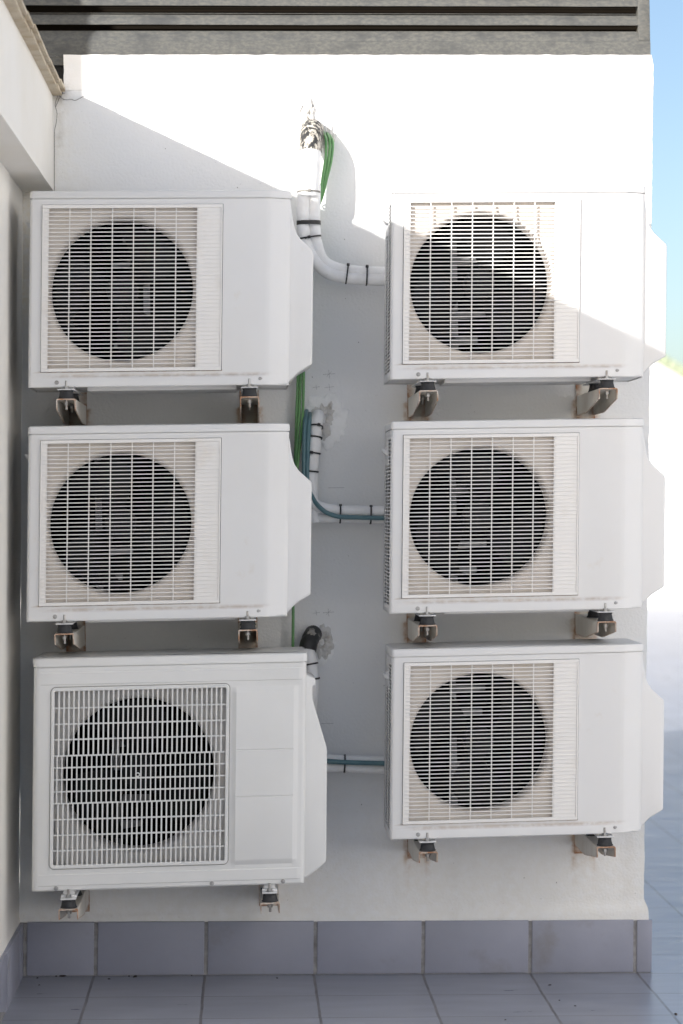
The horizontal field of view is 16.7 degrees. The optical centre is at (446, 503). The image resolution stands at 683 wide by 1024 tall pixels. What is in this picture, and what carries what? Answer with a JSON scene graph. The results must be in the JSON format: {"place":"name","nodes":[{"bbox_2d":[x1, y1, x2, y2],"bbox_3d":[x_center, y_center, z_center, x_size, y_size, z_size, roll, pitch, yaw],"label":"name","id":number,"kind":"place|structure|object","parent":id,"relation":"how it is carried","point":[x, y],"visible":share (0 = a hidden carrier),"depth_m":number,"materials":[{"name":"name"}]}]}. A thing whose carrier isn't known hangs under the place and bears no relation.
{"place":"outdoors","nodes":[
{"label":"outdoors","id":0,"kind":"place"},
{"bbox_2d":[1,607,682,1023],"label":"terrace floor","id":1,"kind":"structure","parent":0,"point":[655,997],"depth_m":6.74,"materials":[{"name":"tile"}]},
{"bbox_2d":[0,0,64,1023],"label":"side wall","id":2,"kind":"structure","parent":1,"relation":"on","point":[31,84],"depth_m":6.53,"materials":[{"name":"beige paint"}]},
{"bbox_2d":[19,54,652,975],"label":"rendered wall","id":3,"kind":"structure","parent":1,"relation":"on","point":[367,896],"depth_m":7.00,"materials":[{"name":"white paint"}]},
{"bbox_2d":[54,615,85,651],"bbox_3d":[-1.089,0.380,6.704,0.058,0.137,0.452,-1,0,-5],"label":"wall bracket","id":4,"kind":"object","parent":3,"relation":"attached to","point":[71,637],"depth_m":6.70,"materials":[{"name":"beige metal"}]},
{"bbox_2d":[25,423,311,624],"bbox_3d":[-0.797,0.054,6.679,0.814,0.558,0.335,-1,0,-5],"label":"air conditioner","id":5,"kind":"object","parent":4,"relation":"on","point":[158,522],"visible":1,"depth_m":6.55,"materials":[{"name":"white metal"}]},
{"bbox_2d":[56,381,86,425],"bbox_3d":[-1.084,-0.277,6.705,0.058,0.137,0.452,-1,0,-5],"label":"wall bracket","id":6,"kind":"object","parent":3,"relation":"attached to","point":[71,408],"depth_m":6.71,"materials":[{"name":"beige metal"}]},
{"bbox_2d":[26,190,312,395],"bbox_3d":[-0.792,-0.605,6.681,0.814,0.563,0.335,-1,0,-5],"label":"air conditioner","id":7,"kind":"object","parent":6,"relation":"on","point":[165,291],"visible":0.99,"depth_m":6.55,"materials":[{"name":"white metal"}]},
{"bbox_2d":[58,889,89,919],"bbox_3d":[-1.077,1.150,6.704,0.058,0.137,0.452,-1,0,-5],"label":"wall bracket","id":8,"kind":"object","parent":3,"relation":"attached to","point":[80,905],"depth_m":6.56,"materials":[{"name":"beige metal"}]},
{"bbox_2d":[32,647,326,899],"bbox_3d":[-0.766,0.765,6.679,0.838,0.678,0.336,-1,0,-5],"label":"air conditioner","id":9,"kind":"object","parent":8,"relation":"on","point":[178,768],"visible":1,"depth_m":6.55,"materials":[{"name":"metal"}]},
{"bbox_2d":[238,611,257,647],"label":"wall bracket","id":10,"kind":"object","parent":3,"relation":"attached to","point":[247,634],"depth_m":6.86,"materials":[{"name":"beige metal"}]},
{"bbox_2d":[239,378,258,422],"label":"wall bracket","id":11,"kind":"object","parent":3,"relation":"attached to","point":[249,405],"depth_m":6.83,"materials":[{"name":"beige metal"}]},
{"bbox_2d":[259,883,279,913],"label":"wall bracket","id":12,"kind":"object","parent":3,"relation":"attached to","point":[269,901],"depth_m":6.55,"materials":[{"name":"beige metal"}]},
{"bbox_2d":[302,409,308,475],"bbox_3d":[-0.421,-0.148,6.954,0.018,0.278,0.114,-1,0,4],"label":"electrical cable","id":13,"kind":"object","parent":3,"relation":"attached to","point":[305,419],"visible":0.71,"depth_m":6.90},
{"bbox_2d":[299,625,321,710],"bbox_3d":[-0.404,0.511,6.955,0.063,0.292,0.140,-1,0,6],"label":"insulated pipe","id":14,"kind":"object","parent":3,"relation":"attached to","point":[311,638],"visible":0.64,"depth_m":6.90,"materials":[{"name":"white plastic"}]},
{"bbox_2d":[296,131,327,469],"bbox_3d":[-0.390,-0.538,6.936,0.152,1.185,0.087,-1,0,-43],"label":"electrical cable","id":15,"kind":"object","parent":3,"relation":"attached to","point":[303,373],"visible":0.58,"depth_m":6.92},
{"bbox_2d":[291,134,333,646],"bbox_3d":[-0.387,-0.297,6.943,0.161,1.642,0.084,-1,0,-31],"label":"electrical cable","id":16,"kind":"object","parent":3,"relation":"attached to","point":[297,396],"visible":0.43,"depth_m":6.93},
{"bbox_2d":[294,132,330,465],"bbox_3d":[-0.388,-0.536,6.939,0.153,1.181,0.089,-1,0,-38],"label":"electrical cable","id":17,"kind":"object","parent":3,"relation":"attached to","point":[300,375],"visible":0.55,"depth_m":6.93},
{"bbox_2d":[309,409,324,522],"bbox_3d":[-0.390,-0.114,6.961,0.056,0.344,0.132,-1,0,12],"label":"insulated pipe","id":18,"kind":"object","parent":3,"relation":"attached to","point":[317,417],"visible":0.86,"depth_m":6.91,"materials":[{"name":"white plastic"}]},
{"bbox_2d":[312,499,383,523],"bbox_3d":[-0.266,0.002,6.921,0.365,0.124,0.050,-1,0,-5],"label":"insulated pipe","id":19,"kind":"object","parent":18,"relation":"attached to","point":[340,509],"visible":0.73,"depth_m":6.91,"materials":[{"name":"white plastic"}]},
{"bbox_2d":[23,0,650,65],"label":"metal louver","id":20,"kind":"object","parent":3,"relation":"on","point":[344,27],"visible":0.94,"depth_m":7.04,"materials":[{"name":"metal"}]},
{"bbox_2d":[297,119,384,285],"bbox_3d":[-0.271,-0.906,6.956,0.362,0.522,0.166,-1,0,-5],"label":"insulated pipe","id":21,"kind":"object","parent":3,"relation":"attached to","point":[309,198],"visible":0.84,"depth_m":6.89,"materials":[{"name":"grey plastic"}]},
{"bbox_2d":[305,412,383,519],"bbox_3d":[-0.266,-0.114,6.910,0.346,0.336,0.119,-1,0,16],"label":"electrical cable","id":22,"kind":"object","parent":3,"relation":"attached to","point":[325,511],"visible":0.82,"depth_m":6.90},
{"bbox_2d":[327,754,384,773],"bbox_3d":[-0.261,0.774,6.923,0.354,0.079,0.050,-1,0,-5],"label":"insulated pipe","id":23,"kind":"object","parent":3,"relation":"attached to","point":[368,769],"visible":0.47,"depth_m":6.91,"materials":[{"name":"white plastic"}]},
{"bbox_2d":[327,759,383,765],"bbox_3d":[-0.260,0.763,6.901,0.352,0.048,0.017,-1,0,-5],"label":"electrical cable","id":24,"kind":"object","parent":23,"relation":"attached to","point":[355,762],"visible":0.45,"depth_m":6.89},
{"bbox_2d":[406,607,437,642],"bbox_3d":[-0.072,0.361,6.793,0.058,0.137,0.452,-1,0,-5],"label":"wall bracket","id":25,"kind":"object","parent":3,"relation":"attached to","point":[421,629],"depth_m":6.78,"materials":[{"name":"beige metal"}]},
{"bbox_2d":[381,418,664,615],"bbox_3d":[0.220,0.036,6.768,0.814,0.557,0.335,-1,0,-5],"label":"air conditioner","id":26,"kind":"object","parent":25,"relation":"on","point":[521,516],"visible":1,"depth_m":6.64,"materials":[{"name":"white metal"}]},
{"bbox_2d":[407,372,437,420],"bbox_3d":[-0.070,-0.305,6.794,0.058,0.137,0.452,-1,0,-5],"label":"wall bracket","id":27,"kind":"object","parent":3,"relation":"attached to","point":[422,400],"depth_m":6.80,"materials":[{"name":"beige metal"}]},
{"bbox_2d":[382,185,666,387],"bbox_3d":[0.223,-0.633,6.770,0.817,0.562,0.336,-1,0,-5],"label":"air conditioner","id":28,"kind":"object","parent":27,"relation":"on","point":[495,285],"visible":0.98,"depth_m":6.64,"materials":[{"name":"white metal"}]},
{"bbox_2d":[407,833,437,862],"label":"wall bracket","id":29,"kind":"object","parent":3,"relation":"attached to","point":[416,850],"depth_m":6.65,"materials":[{"name":"beige metal"}]},
{"bbox_2d":[382,638,663,842],"bbox_3d":[0.219,0.682,6.766,0.809,0.551,0.333,-1,0,-5],"label":"air conditioner","id":30,"kind":"object","parent":29,"relation":"on","point":[521,738],"visible":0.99,"depth_m":6.64,"materials":[{"name":"white metal"}]},
{"bbox_2d":[574,603,615,638],"bbox_3d":[0.439,0.352,6.838,0.058,0.137,0.452,-1,0,-5],"label":"wall bracket","id":31,"kind":"object","parent":3,"relation":"attached to","point":[589,624],"depth_m":6.82,"materials":[{"name":"beige metal"}]},
{"bbox_2d":[574,827,615,856],"bbox_3d":[0.437,0.995,6.837,0.058,0.137,0.452,-1,0,-5],"label":"wall bracket","id":32,"kind":"object","parent":3,"relation":"attached to","point":[592,845],"depth_m":6.74,"materials":[{"name":"beige metal"}]},
{"bbox_2d":[576,370,617,418],"bbox_3d":[0.443,-0.314,6.839,0.058,0.137,0.452,-1,0,-5],"label":"wall bracket","id":33,"kind":"object","parent":3,"relation":"attached to","point":[592,400],"depth_m":6.84,"materials":[{"name":"beige metal"}]},
{"bbox_2d":[647,355,682,606],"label":"white building","id":34,"kind":"structure","parent":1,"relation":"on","point":[666,420],"depth_m":32.40,"materials":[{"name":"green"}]},
{"bbox_2d":[649,0,682,364],"label":"sky","id":35,"kind":"structure","parent":0,"point":[666,16],"materials":[{"name":"blue"}]}
]}

